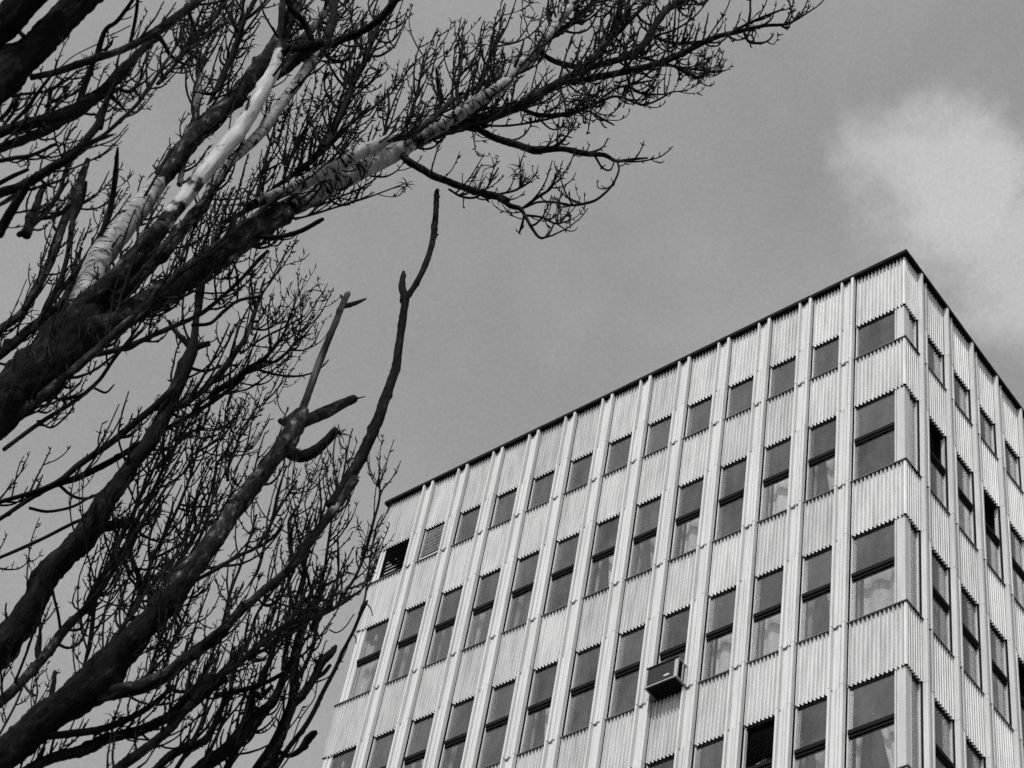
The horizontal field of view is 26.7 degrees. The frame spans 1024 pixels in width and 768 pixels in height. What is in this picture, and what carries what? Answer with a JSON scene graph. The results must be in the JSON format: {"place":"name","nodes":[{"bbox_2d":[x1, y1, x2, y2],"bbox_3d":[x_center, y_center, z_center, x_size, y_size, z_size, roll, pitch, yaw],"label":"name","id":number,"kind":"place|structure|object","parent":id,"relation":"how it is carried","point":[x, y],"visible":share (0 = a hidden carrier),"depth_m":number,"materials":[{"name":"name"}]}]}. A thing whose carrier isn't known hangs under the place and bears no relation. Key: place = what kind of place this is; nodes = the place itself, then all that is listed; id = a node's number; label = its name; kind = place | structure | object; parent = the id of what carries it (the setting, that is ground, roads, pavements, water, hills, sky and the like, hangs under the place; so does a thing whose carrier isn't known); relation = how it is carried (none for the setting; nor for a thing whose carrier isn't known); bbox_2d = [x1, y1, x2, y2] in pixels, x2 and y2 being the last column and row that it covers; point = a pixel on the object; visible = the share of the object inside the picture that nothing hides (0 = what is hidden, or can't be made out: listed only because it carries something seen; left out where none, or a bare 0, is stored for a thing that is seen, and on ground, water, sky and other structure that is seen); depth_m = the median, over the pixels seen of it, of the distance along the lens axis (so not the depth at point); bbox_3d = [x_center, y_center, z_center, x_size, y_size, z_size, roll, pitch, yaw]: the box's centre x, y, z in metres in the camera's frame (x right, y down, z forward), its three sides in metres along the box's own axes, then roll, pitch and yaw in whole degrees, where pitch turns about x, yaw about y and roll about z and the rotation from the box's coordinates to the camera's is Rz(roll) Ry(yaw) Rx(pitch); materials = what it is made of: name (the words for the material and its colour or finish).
{"place":"outdoors","nodes":[
{"label":"outdoors","id":0,"kind":"place"},
{"bbox_2d":[0,0,1023,767],"label":"sky","id":1,"kind":"structure","parent":0,"point":[872,131],"materials":[{"name":"grey"}]},
{"bbox_2d":[322,249,1023,767],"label":"office building","id":2,"kind":"structure","parent":0,"point":[790,535],"depth_m":37.59,"materials":[{"name":"metal"}]},
{"bbox_2d":[329,747,355,767],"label":"window","id":3,"kind":"structure","parent":2,"relation":"in","point":[353,749],"depth_m":39.60,"materials":[{"name":"metal"}]},
{"bbox_2d":[343,620,388,702],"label":"window","id":4,"kind":"structure","parent":2,"relation":"in","point":[371,661],"depth_m":41.38,"materials":[{"name":"metal"}]},
{"bbox_2d":[367,731,394,767],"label":"window","id":5,"kind":"structure","parent":2,"relation":"in","point":[391,733],"depth_m":39.06,"materials":[{"name":"metal"}]},
{"bbox_2d":[385,603,425,684],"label":"window","id":6,"kind":"structure","parent":2,"relation":"in","point":[406,643],"depth_m":40.94,"materials":[{"name":"metal"}]},
{"bbox_2d":[402,714,433,767],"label":"window","id":7,"kind":"structure","parent":2,"relation":"in","point":[410,759],"depth_m":38.16,"materials":[{"name":"metal"}]},
{"bbox_2d":[423,586,462,667],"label":"window","id":8,"kind":"structure","parent":2,"relation":"in","point":[449,623],"depth_m":40.52,"materials":[{"name":"metal"}]},
{"bbox_2d":[439,697,474,767],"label":"window","id":9,"kind":"structure","parent":2,"relation":"in","point":[453,743],"depth_m":37.62,"materials":[{"name":"metal"}]},
{"bbox_2d":[451,506,480,547],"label":"window","id":10,"kind":"structure","parent":2,"relation":"in","point":[469,512],"depth_m":42.83,"materials":[{"name":"metal"}]},
{"bbox_2d":[461,569,500,651],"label":"window","id":11,"kind":"structure","parent":2,"relation":"in","point":[482,609],"depth_m":40.10,"materials":[{"name":"metal"}]},
{"bbox_2d":[477,680,515,767],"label":"window","id":12,"kind":"structure","parent":2,"relation":"in","point":[491,726],"depth_m":37.15,"materials":[{"name":"metal"}]},
{"bbox_2d":[488,489,516,529],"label":"window","id":13,"kind":"structure","parent":2,"relation":"in","point":[493,525],"depth_m":42.42,"materials":[{"name":"metal"}]},
{"bbox_2d":[501,551,539,633],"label":"window","id":14,"kind":"structure","parent":2,"relation":"in","point":[520,592],"depth_m":39.68,"materials":[{"name":"metal"}]},
{"bbox_2d":[516,662,557,756],"bbox_3d":[0.549,5.555,36.703,0.640,1.997,0.306,-27,-60,27],"label":"window","id":15,"kind":"structure","parent":2,"relation":"in","point":[538,707],"depth_m":36.70,"materials":[{"name":"metal"}]},
{"bbox_2d":[525,471,554,512],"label":"window","id":16,"kind":"structure","parent":2,"relation":"in","point":[530,508],"depth_m":42.02,"materials":[{"name":"metal"}]},
{"bbox_2d":[541,533,579,617],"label":"window","id":17,"kind":"structure","parent":2,"relation":"in","point":[564,572],"depth_m":39.26,"materials":[{"name":"metal"}]},
{"bbox_2d":[563,453,592,495],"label":"window","id":18,"kind":"structure","parent":2,"relation":"in","point":[568,490],"depth_m":41.55,"materials":[{"name":"metal"}]},
{"bbox_2d":[560,644,600,738],"bbox_3d":[1.246,5.164,36.263,0.640,1.997,0.218,-27,-60,27],"label":"window","id":19,"kind":"structure","parent":2,"relation":"in","point":[576,691],"depth_m":36.30,"materials":[{"name":"metal"}]},
{"bbox_2d":[582,515,619,598],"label":"window","id":20,"kind":"structure","parent":2,"relation":"in","point":[599,557],"depth_m":38.83,"materials":[{"name":"metal"}]},
{"bbox_2d":[602,435,631,477],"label":"window","id":21,"kind":"structure","parent":2,"relation":"in","point":[607,472],"depth_m":41.14,"materials":[{"name":"metal"}]},
{"bbox_2d":[605,626,644,720],"bbox_3d":[1.970,4.802,35.843,0.640,1.997,0.218,-27,-60,27],"label":"window","id":22,"kind":"structure","parent":2,"relation":"in","point":[633,668],"depth_m":35.87,"materials":[{"name":"metal"}]},
{"bbox_2d":[624,497,660,580],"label":"window","id":23,"kind":"structure","parent":2,"relation":"in","point":[651,534],"depth_m":38.40,"materials":[{"name":"metal"}]},
{"bbox_2d":[642,416,671,458],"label":"window","id":24,"kind":"structure","parent":2,"relation":"in","point":[669,418],"depth_m":40.74,"materials":[{"name":"metal"}]},
{"bbox_2d":[646,756,673,767],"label":"window","id":25,"kind":"structure","parent":2,"relation":"in","point":[671,758],"depth_m":33.64,"materials":[{"name":"metal"}]},
{"bbox_2d":[644,656,687,701],"bbox_3d":[2.524,4.777,34.706,0.626,0.466,0.434,-27,-60,27],"label":"air conditioner","id":26,"kind":"object","parent":2,"relation":"attached to","point":[664,679],"visible":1,"depth_m":34.57,"materials":[{"name":"metal"}]},
{"bbox_2d":[651,607,689,702],"bbox_3d":[2.693,4.441,35.422,0.640,1.997,0.218,-27,-60,27],"label":"window","id":27,"kind":"structure","parent":2,"relation":"in","point":[664,655],"depth_m":35.53,"materials":[{"name":"metal"}]},
{"bbox_2d":[668,477,703,562],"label":"window","id":28,"kind":"structure","parent":2,"relation":"in","point":[692,518],"depth_m":37.96,"materials":[{"name":"metal"}]},
{"bbox_2d":[682,397,711,439],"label":"window","id":29,"kind":"structure","parent":2,"relation":"in","point":[688,424],"depth_m":40.31,"materials":[{"name":"metal"}]},
{"bbox_2d":[693,737,723,767],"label":"window","id":30,"kind":"structure","parent":2,"relation":"in","point":[696,756],"depth_m":33.20,"materials":[{"name":"metal"}]},
{"bbox_2d":[698,588,735,683],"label":"window","id":31,"kind":"structure","parent":2,"relation":"in","point":[723,634],"depth_m":34.98,"materials":[{"name":"metal"}]},
{"bbox_2d":[712,458,746,543],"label":"window","id":32,"kind":"structure","parent":2,"relation":"in","point":[722,502],"depth_m":37.57,"materials":[{"name":"metal"}]},
{"bbox_2d":[723,377,753,420],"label":"window","id":33,"kind":"structure","parent":2,"relation":"in","point":[729,415],"depth_m":39.89,"materials":[{"name":"metal"}]},
{"bbox_2d":[742,717,774,767],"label":"window","id":34,"kind":"structure","parent":2,"relation":"in","point":[766,763],"depth_m":32.64,"materials":[{"name":"metal"}]},
{"bbox_2d":[746,567,783,664],"bbox_3d":[4.166,3.747,34.600,0.640,1.997,0.306,-27,-60,27],"label":"window","id":35,"kind":"structure","parent":2,"relation":"in","point":[771,615],"depth_m":34.56,"materials":[{"name":"metal"}]},
{"bbox_2d":[757,438,790,524],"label":"window","id":36,"kind":"structure","parent":2,"relation":"in","point":[780,481],"depth_m":37.11,"materials":[{"name":"metal"}]},
{"bbox_2d":[766,357,795,401],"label":"window","id":37,"kind":"structure","parent":2,"relation":"in","point":[771,396],"depth_m":39.46,"materials":[{"name":"metal"}]},
{"bbox_2d":[793,697,826,767],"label":"window","id":38,"kind":"structure","parent":2,"relation":"in","point":[817,748],"depth_m":31.71,"materials":[{"name":"metal"}]},
{"bbox_2d":[796,547,831,644],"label":"window","id":39,"kind":"structure","parent":2,"relation":"in","point":[810,596],"depth_m":34.17,"materials":[{"name":"metal"}]},
{"bbox_2d":[803,418,835,503],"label":"window","id":40,"kind":"structure","parent":2,"relation":"in","point":[828,457],"depth_m":36.71,"materials":[{"name":"metal"}]},
{"bbox_2d":[809,337,838,381],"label":"window","id":41,"kind":"structure","parent":2,"relation":"in","point":[837,339],"depth_m":39.06,"materials":[{"name":"metal"}]},
{"bbox_2d":[846,670,896,767],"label":"window","id":42,"kind":"structure","parent":2,"relation":"in","point":[887,724],"depth_m":31.17,"materials":[{"name":"metal"}]},
{"bbox_2d":[847,520,896,624],"bbox_3d":[5.692,2.984,33.712,0.841,1.997,0.306,-27,-60,27],"label":"window","id":43,"kind":"structure","parent":2,"relation":"in","point":[880,579],"depth_m":33.64,"materials":[{"name":"metal"}]},
{"bbox_2d":[850,390,896,483],"bbox_3d":[6.119,0.902,36.234,0.841,2.000,0.218,-27,-60,27],"label":"window","id":44,"kind":"structure","parent":2,"relation":"in","point":[887,429],"depth_m":36.24,"materials":[{"name":"metal"}]},
{"bbox_2d":[853,310,896,360],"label":"window","id":45,"kind":"structure","parent":2,"relation":"in","point":[858,355],"depth_m":38.50,"materials":[{"name":"metal"}]},
{"bbox_2d":[908,312,917,353],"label":"window","id":46,"kind":"structure","parent":2,"relation":"in","point":[909,316],"depth_m":38.40,"materials":[{"name":"metal"}]},
{"bbox_2d":[908,391,920,475],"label":"window","id":47,"kind":"structure","parent":2,"relation":"in","point":[910,397],"depth_m":36.20,"materials":[{"name":"metal"}]},
{"bbox_2d":[910,672,921,767],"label":"window","id":48,"kind":"structure","parent":2,"relation":"in","point":[918,686],"depth_m":31.21,"materials":[{"name":"metal"}]},
{"bbox_2d":[909,521,923,619],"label":"window","id":49,"kind":"structure","parent":2,"relation":"in","point":[917,596],"depth_m":33.60,"materials":[{"name":"metal"}]},
{"bbox_2d":[928,339,946,390],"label":"window","id":50,"kind":"structure","parent":2,"relation":"in","point":[940,379],"depth_m":38.83,"materials":[{"name":"metal"}]},
{"bbox_2d":[929,420,949,514],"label":"window","id":51,"kind":"structure","parent":2,"relation":"in","point":[935,463],"depth_m":36.47,"materials":[{"name":"metal"}]},
{"bbox_2d":[932,551,954,657],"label":"window","id":52,"kind":"structure","parent":2,"relation":"in","point":[938,600],"depth_m":33.93,"materials":[{"name":"metal"}]},
{"bbox_2d":[934,702,953,767],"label":"window","id":53,"kind":"structure","parent":2,"relation":"in","point":[941,756],"depth_m":31.74,"materials":[{"name":"metal"}]},
{"bbox_2d":[954,374,972,425],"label":"window","id":54,"kind":"structure","parent":2,"relation":"in","point":[966,414],"depth_m":39.24,"materials":[{"name":"metal"}]},
{"bbox_2d":[957,456,977,550],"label":"window","id":55,"kind":"structure","parent":2,"relation":"in","point":[963,500],"depth_m":36.90,"materials":[{"name":"metal"}]},
{"bbox_2d":[961,588,984,694],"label":"window","id":56,"kind":"structure","parent":2,"relation":"in","point":[972,640],"depth_m":34.32,"materials":[{"name":"metal"}]},
{"bbox_2d":[966,740,983,767],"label":"window","id":57,"kind":"structure","parent":2,"relation":"in","point":[981,764],"depth_m":32.53,"materials":[{"name":"metal"}]},
{"bbox_2d":[963,492,1005,585],"bbox_3d":[8.061,2.703,37.343,0.646,2.000,0.660,-27,-60,27],"label":"window","id":58,"kind":"structure","parent":2,"relation":"in","point":[993,537],"depth_m":37.29,"materials":[{"name":"metal"}]},
{"bbox_2d":[980,409,998,459],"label":"window","id":59,"kind":"structure","parent":2,"relation":"in","point":[992,448],"depth_m":39.65,"materials":[{"name":"metal"}]},
{"bbox_2d":[990,624,1013,730],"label":"window","id":60,"kind":"structure","parent":2,"relation":"in","point":[1001,676],"depth_m":34.75,"materials":[{"name":"metal"}]},
{"bbox_2d":[996,660,1023,744],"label":"window","id":61,"kind":"structure","parent":2,"relation":"in","point":[1021,666],"depth_m":35.10,"materials":[{"name":"metal"}]},
{"bbox_2d":[1005,443,1023,493],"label":"window","id":62,"kind":"structure","parent":2,"relation":"in","point":[1017,482],"depth_m":40.05,"materials":[{"name":"metal"}]},
{"bbox_2d":[1010,526,1023,610],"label":"window","id":63,"kind":"structure","parent":2,"relation":"in","point":[1019,571],"depth_m":37.74,"materials":[{"name":"metal"}]},
{"label":"ground","id":64,"kind":"structure","parent":0,"visible":0},
{"bbox_2d":[0,0,234,238],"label":"poplar tree","id":65,"kind":"object","parent":64,"relation":"on","point":[23,58],"visible":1,"depth_m":11.56,"materials":[{"name":"black plant"}]},
{"bbox_2d":[0,235,339,671],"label":"poplar tree","id":66,"kind":"object","parent":64,"relation":"on","point":[54,567],"visible":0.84,"depth_m":15.61,"materials":[{"name":"black plant"}]},
{"bbox_2d":[0,188,439,767],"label":"poplar tree","id":67,"kind":"object","parent":64,"relation":"on","point":[100,676],"visible":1,"depth_m":12.81,"materials":[{"name":"black plant"}]},
{"bbox_2d":[152,434,400,767],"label":"poplar tree","id":68,"kind":"object","parent":64,"relation":"on","point":[273,755],"visible":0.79,"depth_m":13.35,"materials":[{"name":"black plant"}]},
{"bbox_2d":[0,0,823,451],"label":"poplar tree","id":69,"kind":"object","parent":64,"relation":"on","point":[90,314],"visible":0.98,"depth_m":16.06,"materials":[{"name":"black plant"}]}
]}

